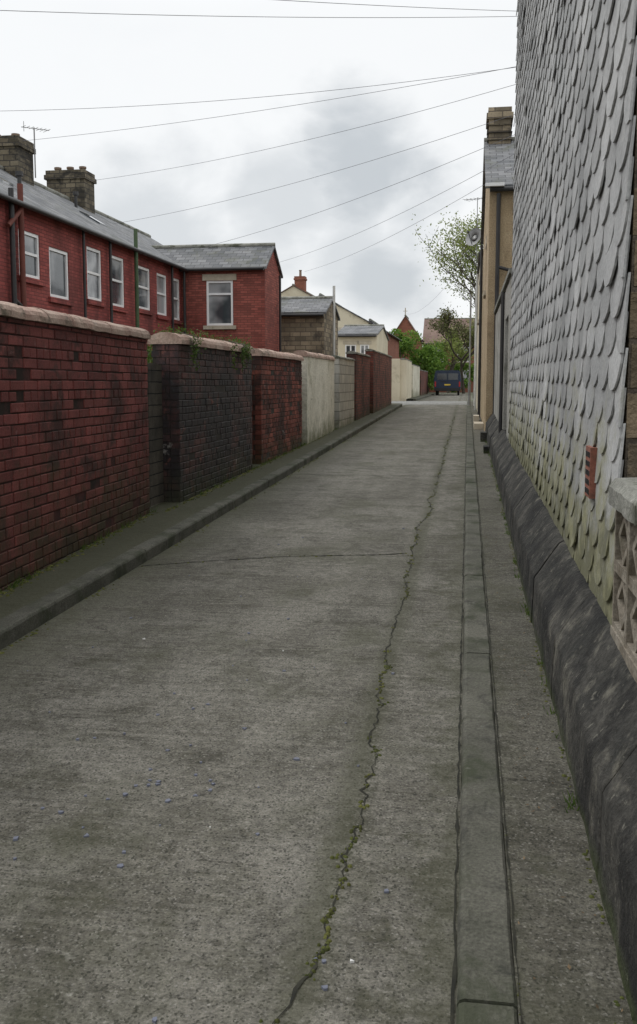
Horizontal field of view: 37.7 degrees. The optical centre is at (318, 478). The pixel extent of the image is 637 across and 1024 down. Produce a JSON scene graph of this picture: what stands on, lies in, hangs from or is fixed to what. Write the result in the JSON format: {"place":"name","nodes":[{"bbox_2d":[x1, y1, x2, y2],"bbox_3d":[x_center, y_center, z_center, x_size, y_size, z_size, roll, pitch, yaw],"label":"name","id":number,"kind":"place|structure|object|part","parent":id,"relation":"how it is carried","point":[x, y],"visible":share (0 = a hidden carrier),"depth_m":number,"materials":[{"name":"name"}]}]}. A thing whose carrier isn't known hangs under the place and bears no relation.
{"place":"outdoors","nodes":[
{"label":"outdoors","id":0,"kind":"place"},
{"bbox_2d":[0,394,466,1023],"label":"road","id":1,"kind":"structure","parent":0,"point":[186,914],"depth_m":3.65,"materials":[{"name":"concrete"}]},
{"bbox_2d":[13,485,440,1023],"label":"slate chips","id":2,"kind":"object","parent":1,"relation":"on","point":[323,987],"visible":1,"depth_m":3.36,"materials":[{"name":"grey stone"}]},
{"bbox_2d":[141,414,466,1023],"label":"road cracks","id":3,"kind":"object","parent":1,"relation":"on","point":[314,967],"visible":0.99,"depth_m":3.25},
{"bbox_2d":[0,417,624,1023],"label":"moss","id":4,"kind":"object","parent":1,"relation":"on","point":[350,847],"visible":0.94,"depth_m":4.76,"materials":[{"name":"green plant"}]},
{"bbox_2d":[2,456,622,1011],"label":"dead leaves","id":5,"kind":"object","parent":1,"relation":"on","point":[526,804],"visible":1,"depth_m":3.41,"materials":[{"name":"brown plant"}]},
{"bbox_2d":[406,401,466,404],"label":"cross street junction","id":6,"kind":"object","parent":1,"relation":"on","point":[439,403],"visible":0.89,"depth_m":40.41,"materials":[{"name":"concrete"}]},
{"bbox_2d":[433,370,462,394],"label":"blue van","id":7,"kind":"object","parent":1,"relation":"on","point":[446,380],"visible":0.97,"depth_m":67.00,"materials":[{"name":"blue paint"}]},
{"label":"rear windows","id":8,"kind":"part","parent":7,"relation":"part of","materials":[{"name":"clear glass"}]},
{"bbox_2d":[0,0,517,338],"label":"sky","id":9,"kind":"structure","parent":0,"point":[49,60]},
{"bbox_2d":[391,401,413,404],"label":"cross street","id":10,"kind":"structure","parent":0,"point":[404,402],"depth_m":42.40,"materials":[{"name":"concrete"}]},
{"bbox_2d":[402,392,518,1023],"bbox_3d":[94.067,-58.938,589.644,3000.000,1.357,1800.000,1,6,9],"label":"ground","id":11,"kind":"structure","parent":0,"point":[472,398],"depth_m":4.32,"materials":[{"name":"grey concrete"}]},
{"bbox_2d":[0,316,148,587],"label":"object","id":12,"kind":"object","parent":11,"relation":"on","point":[22,374],"visible":0.2,"depth_m":7.11,"materials":[{"name":"red brick"}]},
{"bbox_2d":[0,317,149,590],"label":"bricks","id":13,"kind":"object","parent":12,"relation":"on","point":[9,419],"visible":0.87,"depth_m":7.19,"materials":[{"name":"red brick"}]},
{"bbox_2d":[0,300,149,338],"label":"coping","id":14,"kind":"object","parent":12,"relation":"on","point":[15,311],"visible":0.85,"depth_m":7.12,"materials":[{"name":"concrete"}]},
{"bbox_2d":[0,121,186,358],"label":"brick terrace","id":15,"kind":"structure","parent":11,"relation":"on","point":[66,247],"depth_m":23.27,"materials":[{"name":"red brick"}]},
{"bbox_2d":[18,231,39,279],"bbox_3d":[-6.034,-4.639,19.342,0.060,0.940,0.950,1,6,9],"label":"window frame","id":16,"kind":"structure","parent":15,"relation":"in","point":[35,236],"depth_m":19.70,"materials":[{"name":"white plastic"}]},
{"bbox_2d":[24,235,35,275],"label":"window glass","id":17,"kind":"structure","parent":15,"relation":"in","point":[30,262],"depth_m":19.50,"materials":[{"name":"grey glass"}]},
{"bbox_2d":[49,250,65,296],"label":"window glass","id":18,"kind":"structure","parent":15,"relation":"in","point":[57,261],"depth_m":20.80,"materials":[{"name":"glass"}]},
{"bbox_2d":[49,247,68,299],"bbox_3d":[-5.810,-4.554,20.766,0.060,1.080,1.000,1,6,9],"label":"window frame","id":19,"kind":"structure","parent":15,"relation":"in","point":[50,248],"depth_m":21.14,"materials":[{"name":"white plastic"}]},
{"bbox_2d":[87,250,98,298],"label":"window glass","id":20,"kind":"structure","parent":15,"relation":"in","point":[92,257],"depth_m":22.75,"materials":[{"name":"glass"}]},
{"bbox_2d":[86,246,100,300],"bbox_3d":[-5.497,-4.969,22.709,0.060,1.250,0.900,1,6,9],"label":"window frame","id":21,"kind":"structure","parent":15,"relation":"in","point":[98,274],"depth_m":23.03,"materials":[{"name":"white plastic"}]},
{"bbox_2d":[112,259,121,304],"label":"window glass","id":22,"kind":"structure","parent":15,"relation":"in","point":[116,265],"depth_m":24.30,"materials":[{"name":"glass"}]},
{"bbox_2d":[112,255,123,307],"bbox_3d":[-5.258,-5.108,24.209,0.060,1.280,0.950,1,6,9],"label":"window frame","id":23,"kind":"structure","parent":15,"relation":"in","point":[113,257],"depth_m":24.58,"materials":[{"name":"white plastic"}]},
{"bbox_2d":[138,269,147,307],"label":"window glass","id":24,"kind":"structure","parent":15,"relation":"in","point":[142,275],"depth_m":26.25,"materials":[{"name":"grey glass"}]},
{"bbox_2d":[138,265,149,310],"bbox_3d":[-4.940,-5.342,26.195,0.060,1.180,1.000,1,6,9],"label":"window frame","id":25,"kind":"structure","parent":15,"relation":"in","point":[139,267],"depth_m":26.58,"materials":[{"name":"white plastic"}]},
{"bbox_2d":[157,276,163,313],"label":"window glass","id":26,"kind":"structure","parent":15,"relation":"in","point":[160,281],"depth_m":27.77,"materials":[{"name":"glass"}]},
{"bbox_2d":[157,273,165,315],"bbox_3d":[-4.697,-5.464,27.721,0.060,1.210,0.900,1,6,9],"label":"window frame","id":27,"kind":"structure","parent":15,"relation":"in","point":[163,276],"depth_m":28.07,"materials":[{"name":"white plastic"}]},
{"bbox_2d":[174,281,177,317],"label":"window glass","id":28,"kind":"structure","parent":15,"relation":"in","point":[175,283],"depth_m":29.20,"materials":[{"name":"grey glass"}]},
{"bbox_2d":[174,278,179,320],"bbox_3d":[-4.486,-5.585,29.049,0.060,1.280,0.800,1,6,9],"label":"window frame","id":29,"kind":"structure","parent":15,"relation":"in","point":[176,280],"depth_m":29.35,"materials":[{"name":"white plastic"}]},
{"bbox_2d":[146,343,152,363],"bbox_3d":[-2.622,-1.720,15.078,0.863,1.195,1.220,1,6,9],"label":"garden shrub","id":30,"kind":"object","parent":11,"relation":"on","point":[149,348],"visible":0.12,"depth_m":14.73,"materials":[{"name":"green plant"}]},
{"bbox_2d":[0,403,397,618],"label":"footpath","id":31,"kind":"structure","parent":11,"relation":"on","point":[160,520],"depth_m":8.22,"materials":[{"name":"concrete"}]},
{"bbox_2d":[147,363,163,506],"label":"yard gate","id":32,"kind":"structure","parent":31,"relation":"on","point":[155,426],"depth_m":9.78,"materials":[{"name":"brown wood"}]},
{"bbox_2d":[0,404,401,649],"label":"kerb","id":33,"kind":"structure","parent":11,"relation":"on","point":[21,622],"depth_m":7.27,"materials":[{"name":"concrete"}]},
{"bbox_2d":[152,344,251,497],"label":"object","id":34,"kind":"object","parent":11,"relation":"on","point":[219,388],"visible":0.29,"depth_m":10.99,"materials":[{"name":"black brick"}]},
{"bbox_2d":[147,332,254,353],"bbox_3d":[-1.365,-1.667,11.575,0.397,0.143,3.384,1,6,9],"label":"coping","id":35,"kind":"object","parent":34,"relation":"on","point":[167,338],"visible":0.77,"depth_m":10.22,"materials":[{"name":"concrete"}]},
{"bbox_2d":[153,323,256,371],"bbox_3d":[-1.300,-1.600,11.590,0.493,0.550,3.598,1,6,9],"label":"ivy","id":36,"kind":"object","parent":35,"relation":"on","point":[243,350],"visible":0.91,"depth_m":11.61,"materials":[{"name":"green plant"}]},
{"bbox_2d":[151,344,252,502],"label":"bricks","id":37,"kind":"object","parent":34,"relation":"on","point":[187,388],"visible":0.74,"depth_m":10.84,"materials":[{"name":"black brick"}]},
{"bbox_2d":[151,243,282,351],"bbox_3d":[-3.548,-4.503,30.800,4.440,6.370,2.785,1,6,9],"label":"brick outrigger","id":38,"kind":"object","parent":11,"relation":"on","point":[234,290],"visible":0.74,"depth_m":29.51,"materials":[{"name":"red brick"}]},
{"bbox_2d":[206,280,232,325],"bbox_3d":[-3.110,-5.550,29.495,0.860,1.400,0.060,1,6,9],"label":"window frame","id":39,"kind":"structure","parent":38,"relation":"in","point":[225,281],"depth_m":29.46,"materials":[{"name":"white plastic"}]},
{"bbox_2d":[209,283,230,322],"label":"window glass","id":40,"kind":"structure","parent":38,"relation":"in","point":[219,305],"depth_m":29.51,"materials":[{"name":"glass"}]},
{"bbox_2d":[253,356,301,459],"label":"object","id":41,"kind":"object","parent":11,"relation":"on","point":[272,409],"visible":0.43,"depth_m":15.01,"materials":[{"name":"red brick"}]},
{"bbox_2d":[251,356,301,463],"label":"bricks","id":42,"kind":"object","parent":41,"relation":"on","point":[260,391],"visible":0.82,"depth_m":14.91,"materials":[{"name":"red brick"}]},
{"bbox_2d":[252,348,303,360],"bbox_3d":[-0.717,-2.058,15.503,0.376,0.138,3.284,1,6,10],"label":"coping","id":43,"kind":"object","parent":41,"relation":"on","point":[271,353],"visible":0.81,"depth_m":14.82,"materials":[{"name":"concrete"}]},
{"bbox_2d":[281,286,309,296],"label":"walls","id":44,"kind":"structure","parent":11,"relation":"on","point":[293,291],"depth_m":72.11,"materials":[{"name":"beige paint"}]},
{"bbox_2d":[281,284,313,295],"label":"roof","id":45,"kind":"structure","parent":44,"relation":"on","point":[308,293],"depth_m":72.08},
{"bbox_2d":[294,270,306,291],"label":"chimney","id":46,"kind":"object","parent":45,"relation":"on","point":[300,280],"visible":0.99,"depth_m":72.47,"materials":[{"name":"red brick"}]},
{"bbox_2d":[281,286,339,355],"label":"stone outbuilding","id":47,"kind":"structure","parent":11,"relation":"on","point":[309,323],"depth_m":33.23,"materials":[{"name":"stone"}]},
{"bbox_2d":[301,356,333,443],"bbox_3d":[-0.055,-1.571,19.465,0.260,1.850,3.850,1,6,9],"label":"masonry","id":48,"kind":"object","parent":11,"relation":"on","point":[317,384],"visible":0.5,"depth_m":18.75,"materials":[{"name":"grey concrete"}]},
{"bbox_2d":[293,350,335,360],"bbox_3d":[-0.055,-2.548,19.365,0.315,0.127,3.884,1,6,9],"label":"coping","id":49,"kind":"object","parent":48,"relation":"on","point":[311,354],"visible":0.79,"depth_m":18.24,"materials":[{"name":"concrete"}]},
{"bbox_2d":[334,358,353,428],"bbox_3d":[0.591,-2.016,23.415,0.260,1.930,2.800,1,6,9],"label":"masonry","id":50,"kind":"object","parent":11,"relation":"on","point":[343,392],"visible":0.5,"depth_m":22.74,"materials":[{"name":"grey concrete"}]},
{"bbox_2d":[331,355,354,360],"bbox_3d":[0.593,-3.012,23.313,0.310,0.079,2.834,1,6,9],"label":"coping","id":51,"kind":"object","parent":50,"relation":"on","point":[341,357],"visible":0.69,"depth_m":22.47,"materials":[{"name":"grey concrete"}]},
{"bbox_2d":[336,305,369,326],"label":"walls","id":52,"kind":"structure","parent":11,"relation":"on","point":[347,317],"depth_m":59.71,"materials":[{"name":"beige paint"}]},
{"bbox_2d":[318,293,371,323],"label":"roof","id":53,"kind":"structure","parent":52,"relation":"on","point":[320,294],"depth_m":59.60,"materials":[{"name":"stone"}]},
{"bbox_2d":[346,354,369,420],"bbox_3d":[1.161,-2.479,26.941,0.260,2.130,3.400,1,6,9],"label":"masonry","id":54,"kind":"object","parent":11,"relation":"on","point":[361,385],"visible":0.57,"depth_m":26.47,"materials":[{"name":"brick"}]},
{"bbox_2d":[345,351,370,356],"bbox_3d":[1.161,-3.580,26.828,0.313,0.091,3.434,1,6,9],"label":"coping","id":55,"kind":"object","parent":54,"relation":"on","point":[354,352],"visible":0.71,"depth_m":25.17,"materials":[{"name":"grey concrete"}]},
{"bbox_2d":[338,324,388,356],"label":"cream cottage","id":56,"kind":"structure","parent":11,"relation":"on","point":[360,338],"depth_m":49.97,"materials":[{"name":"beige paint"}]},
{"bbox_2d":[345,344,355,356],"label":"window frame","id":57,"kind":"structure","parent":56,"relation":"in","point":[352,344],"depth_m":49.92,"materials":[{"name":"white plastic"}]},
{"bbox_2d":[346,346,354,351],"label":"window glass","id":58,"kind":"structure","parent":56,"relation":"in","point":[347,347],"depth_m":49.97,"materials":[{"name":"glass"}]},
{"bbox_2d":[360,344,368,353],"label":"window frame","id":59,"kind":"structure","parent":56,"relation":"in","point":[364,345],"depth_m":49.81,"materials":[{"name":"white plastic"}]},
{"bbox_2d":[361,346,367,353],"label":"window glass","id":60,"kind":"structure","parent":56,"relation":"in","point":[362,347],"depth_m":49.86,"materials":[{"name":"grey glass"}]},
{"bbox_2d":[365,351,391,412],"bbox_3d":[2.142,-3.167,32.667,0.260,2.330,7.100,1,6,9],"label":"masonry","id":61,"kind":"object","parent":11,"relation":"on","point":[380,380],"visible":0.57,"depth_m":31.27,"materials":[{"name":"brick"}]},
{"bbox_2d":[365,349,391,357],"bbox_3d":[2.142,-4.366,32.544,0.316,0.093,7.134,1,6,9],"label":"coping","id":62,"kind":"object","parent":61,"relation":"on","point":[378,352],"visible":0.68,"depth_m":30.29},
{"bbox_2d":[370,322,398,358],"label":"walls","id":63,"kind":"structure","parent":11,"relation":"on","point":[393,347],"depth_m":65.93,"materials":[{"name":"red brick"}]},
{"bbox_2d":[391,359,399,400],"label":"cream wall","id":64,"kind":"structure","parent":11,"relation":"on","point":[395,393],"depth_m":46.22,"materials":[{"name":"beige paint"}]},
{"bbox_2d":[400,360,411,400],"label":"masonry","id":65,"kind":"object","parent":11,"relation":"on","point":[405,378],"visible":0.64,"depth_m":46.35,"materials":[{"name":"beige paint"}]},
{"bbox_2d":[394,317,421,359],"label":"walls","id":66,"kind":"structure","parent":11,"relation":"on","point":[405,326],"depth_m":86.84,"materials":[{"name":"red brick"}]},
{"bbox_2d":[395,315,422,341],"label":"roof","id":67,"kind":"structure","parent":66,"relation":"on","point":[406,316],"depth_m":86.83,"materials":[{"name":"grey stone"}]},
{"bbox_2d":[389,328,441,371],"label":"hedge bush","id":68,"kind":"object","parent":11,"relation":"on","point":[406,345],"visible":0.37,"depth_m":75.04,"materials":[{"name":"green plant"}]},
{"bbox_2d":[411,365,419,396],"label":"masonry","id":69,"kind":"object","parent":11,"relation":"on","point":[415,390],"visible":0.43,"depth_m":54.66,"materials":[{"name":"white paint"}]},
{"bbox_2d":[408,393,431,398],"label":"footpath","id":70,"kind":"structure","parent":11,"relation":"on","point":[418,396],"depth_m":55.24,"materials":[{"name":"concrete"}]},
{"bbox_2d":[420,371,427,394],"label":"masonry","id":71,"kind":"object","parent":11,"relation":"on","point":[423,382],"visible":0.5,"depth_m":63.27,"materials":[{"name":"brick"}]},
{"bbox_2d":[413,393,435,400],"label":"kerb","id":72,"kind":"structure","parent":11,"relation":"on","point":[421,397],"depth_m":54.57,"materials":[{"name":"concrete"}]},
{"bbox_2d":[408,342,447,392],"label":"tree","id":73,"kind":"object","parent":11,"relation":"on","point":[441,355],"visible":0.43,"depth_m":76.19,"materials":[{"name":"green plant"}]},
{"bbox_2d":[412,206,481,397],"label":"ash tree","id":74,"kind":"object","parent":11,"relation":"on","point":[468,250],"visible":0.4,"depth_m":56.30,"materials":[{"name":"green plant"}]},
{"bbox_2d":[423,344,473,391],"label":"walls","id":75,"kind":"structure","parent":11,"relation":"on","point":[466,390],"depth_m":90.41,"materials":[{"name":"grey"}]},
{"bbox_2d":[422,318,473,344],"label":"roof","id":76,"kind":"structure","parent":75,"relation":"on","point":[427,332],"depth_m":92.32,"materials":[{"name":"brown tile"}]},
{"bbox_2d":[423,312,474,392],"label":"budding tree","id":77,"kind":"object","parent":11,"relation":"on","point":[462,351],"visible":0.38,"depth_m":82.34,"materials":[{"name":"green plant"}]},
{"bbox_2d":[425,302,474,393],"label":"budding tree","id":78,"kind":"object","parent":11,"relation":"on","point":[442,327],"visible":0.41,"depth_m":76.19,"materials":[{"name":"green plant"}]},
{"bbox_2d":[431,355,473,392],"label":"hedge bush","id":79,"kind":"object","parent":11,"relation":"on","point":[465,368],"visible":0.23,"depth_m":86.31,"materials":[{"name":"green plant"}]},
{"bbox_2d":[468,294,471,404],"bbox_3d":[6.037,-5.099,37.191,0.114,4.450,0.120,1,6,9],"label":"steel pole","id":80,"kind":"object","parent":11,"relation":"on","point":[469,392],"visible":0.86,"depth_m":37.19,"materials":[{"name":"metal"}]},
{"bbox_2d":[476,268,482,415],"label":"walls","id":81,"kind":"structure","parent":11,"relation":"on","point":[478,345],"depth_m":31.53,"materials":[{"name":"beige paint"}]},
{"bbox_2d":[466,228,480,245],"bbox_3d":[4.752,-7.148,28.560,0.506,1.089,0.476,1,6,9],"label":"satellite dish","id":82,"kind":"object","parent":81,"relation":"attached to","point":[473,236],"visible":0.77,"depth_m":28.65,"materials":[{"name":"metal"}]},
{"bbox_2d":[473,274,477,409],"bbox_3d":[5.795,-4.938,34.396,0.070,4.700,4.070,1,6,9],"label":"downpipe","id":83,"kind":"object","parent":81,"relation":"attached to","point":[475,342],"visible":0.93,"depth_m":32.49,"materials":[{"name":"metal"}]},
{"bbox_2d":[477,252,479,277],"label":"roof","id":84,"kind":"structure","parent":81,"relation":"on","point":[478,264],"depth_m":30.40,"materials":[{"name":"stone"}]},
{"bbox_2d":[463,197,481,265],"bbox_3d":[4.902,-7.788,29.242,0.446,2.224,0.875,-5,8,-42],"label":"tv aerial","id":85,"kind":"object","parent":84,"relation":"attached to","point":[477,221],"visible":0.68,"depth_m":29.26,"materials":[{"name":"metal"}]},
{"bbox_2d":[457,401,516,1023],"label":"kerb","id":86,"kind":"structure","parent":11,"relation":"on","point":[486,993],"depth_m":3.04,"materials":[{"name":"concrete"}]},
{"bbox_2d":[480,188,513,430],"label":"walls","id":87,"kind":"structure","parent":11,"relation":"on","point":[506,247],"depth_m":20.39,"materials":[{"name":"beige paint"}]},
{"bbox_2d":[483,235,486,298],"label":"sill and lintel","id":88,"kind":"structure","parent":87,"relation":"attached to","point":[484,293],"depth_m":22.71,"materials":[{"name":"stone"}]},
{"bbox_2d":[477,193,508,416],"bbox_3d":[4.338,-3.974,24.026,0.434,5.100,7.703,0,6,4],"label":"downpipe","id":89,"kind":"object","parent":87,"relation":"attached to","point":[497,257],"visible":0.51,"depth_m":20.34,"materials":[{"name":"metal"}]},
{"bbox_2d":[485,182,504,186],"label":"fascia","id":90,"kind":"structure","parent":87,"relation":"attached to","point":[496,184],"depth_m":19.83,"materials":[{"name":"white plastic"}]},
{"bbox_2d":[480,137,514,244],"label":"roof","id":91,"kind":"structure","parent":87,"relation":"on","point":[494,154],"depth_m":22.10,"materials":[{"name":"stone"}]},
{"bbox_2d":[486,106,513,143],"bbox_3d":[4.619,-8.742,23.863,0.660,1.220,1.020,1,6,9],"label":"chimney","id":92,"kind":"object","parent":91,"relation":"on","point":[494,114],"visible":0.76,"depth_m":23.39,"materials":[{"name":"stone"}]},
{"bbox_2d":[487,123,512,142],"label":"chimney bands","id":93,"kind":"object","parent":92,"relation":"attached to","point":[488,125],"visible":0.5,"depth_m":23.41,"materials":[{"name":"brown brick"}]},
{"bbox_2d":[490,186,513,191],"bbox_3d":[7.422,-6.144,19.407,7.590,0.110,0.110,1,6,9],"label":"gutter","id":94,"kind":"object","parent":91,"relation":"attached to","point":[501,189],"visible":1,"depth_m":19.92,"materials":[{"name":"black plastic"}]},
{"bbox_2d":[494,268,511,437],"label":"yard outhouse","id":95,"kind":"structure","parent":11,"relation":"on","point":[502,309],"depth_m":15.00,"materials":[{"name":"grey paint"}]},
{"bbox_2d":[485,413,636,1023],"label":"stone plinth","id":96,"kind":"structure","parent":11,"relation":"on","point":[592,686],"depth_m":3.44,"materials":[{"name":"grey stone"}]},
{"bbox_2d":[610,511,636,683],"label":"pierced blocks","id":97,"kind":"structure","parent":96,"relation":"on","point":[623,629],"depth_m":3.31,"materials":[{"name":"beige concrete"}]},
{"bbox_2d":[608,478,636,524],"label":"coping","id":98,"kind":"object","parent":97,"relation":"on","point":[622,495],"visible":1,"depth_m":3.26,"materials":[{"name":"grey concrete"}]},
{"bbox_2d":[522,3,636,477],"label":"walls","id":99,"kind":"structure","parent":11,"relation":"on","point":[629,456],"depth_m":3.54,"materials":[{"name":"grey stone"}]},
{"bbox_2d":[508,0,636,624],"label":"hung slates","id":100,"kind":"object","parent":99,"relation":"attached to","point":[575,118],"visible":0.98,"depth_m":5.19,"materials":[{"name":"grey stone"}]},
{"bbox_2d":[585,445,597,498],"bbox_3d":[1.255,-0.033,4.290,0.041,0.230,0.170,1,6,9],"label":"air vent","id":101,"kind":"object","parent":100,"relation":"attached to","point":[590,470],"visible":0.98,"depth_m":4.22,"materials":[{"name":"ceramic"}]},
{"bbox_2d":[471,401,631,1023],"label":"narrow pavement","id":102,"kind":"structure","parent":0,"point":[556,933],"depth_m":3.04,"materials":[{"name":"concrete"}]},
{"bbox_2d":[0,415,580,812],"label":"grass tufts","id":103,"kind":"object","parent":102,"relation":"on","point":[16,582],"visible":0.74,"depth_m":6.58,"materials":[{"name":"green plant"}]},
{"bbox_2d":[473,415,478,421],"bbox_3d":[4.407,-1.676,26.098,0.150,0.200,1.000,1,6,9],"label":"stone step","id":104,"kind":"object","parent":102,"relation":"on","point":[475,418],"visible":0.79,"depth_m":25.61,"materials":[{"name":"beige stone"}]},
{"bbox_2d":[473,422,482,428],"bbox_3d":[3.982,-1.316,23.251,0.230,0.170,1.200,1,6,9],"label":"stone step","id":105,"kind":"object","parent":102,"relation":"on","point":[477,425],"visible":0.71,"depth_m":22.67,"materials":[{"name":"beige stone"}]},
{"bbox_2d":[472,424,571,1023],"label":"pavement seam","id":106,"kind":"object","parent":102,"relation":"on","point":[513,926],"visible":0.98,"depth_m":3.24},
{"bbox_3d":[4.617,-4.927,19.114,0.400,9.000,0.240,1,6,9],"label":"utility pole","id":107,"kind":"object","parent":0,"visible":0},
{"bbox_2d":[0,0,517,306],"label":"overhead cables","id":108,"kind":"object","parent":107,"relation":"attached to","point":[312,102],"visible":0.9,"depth_m":20.47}
]}

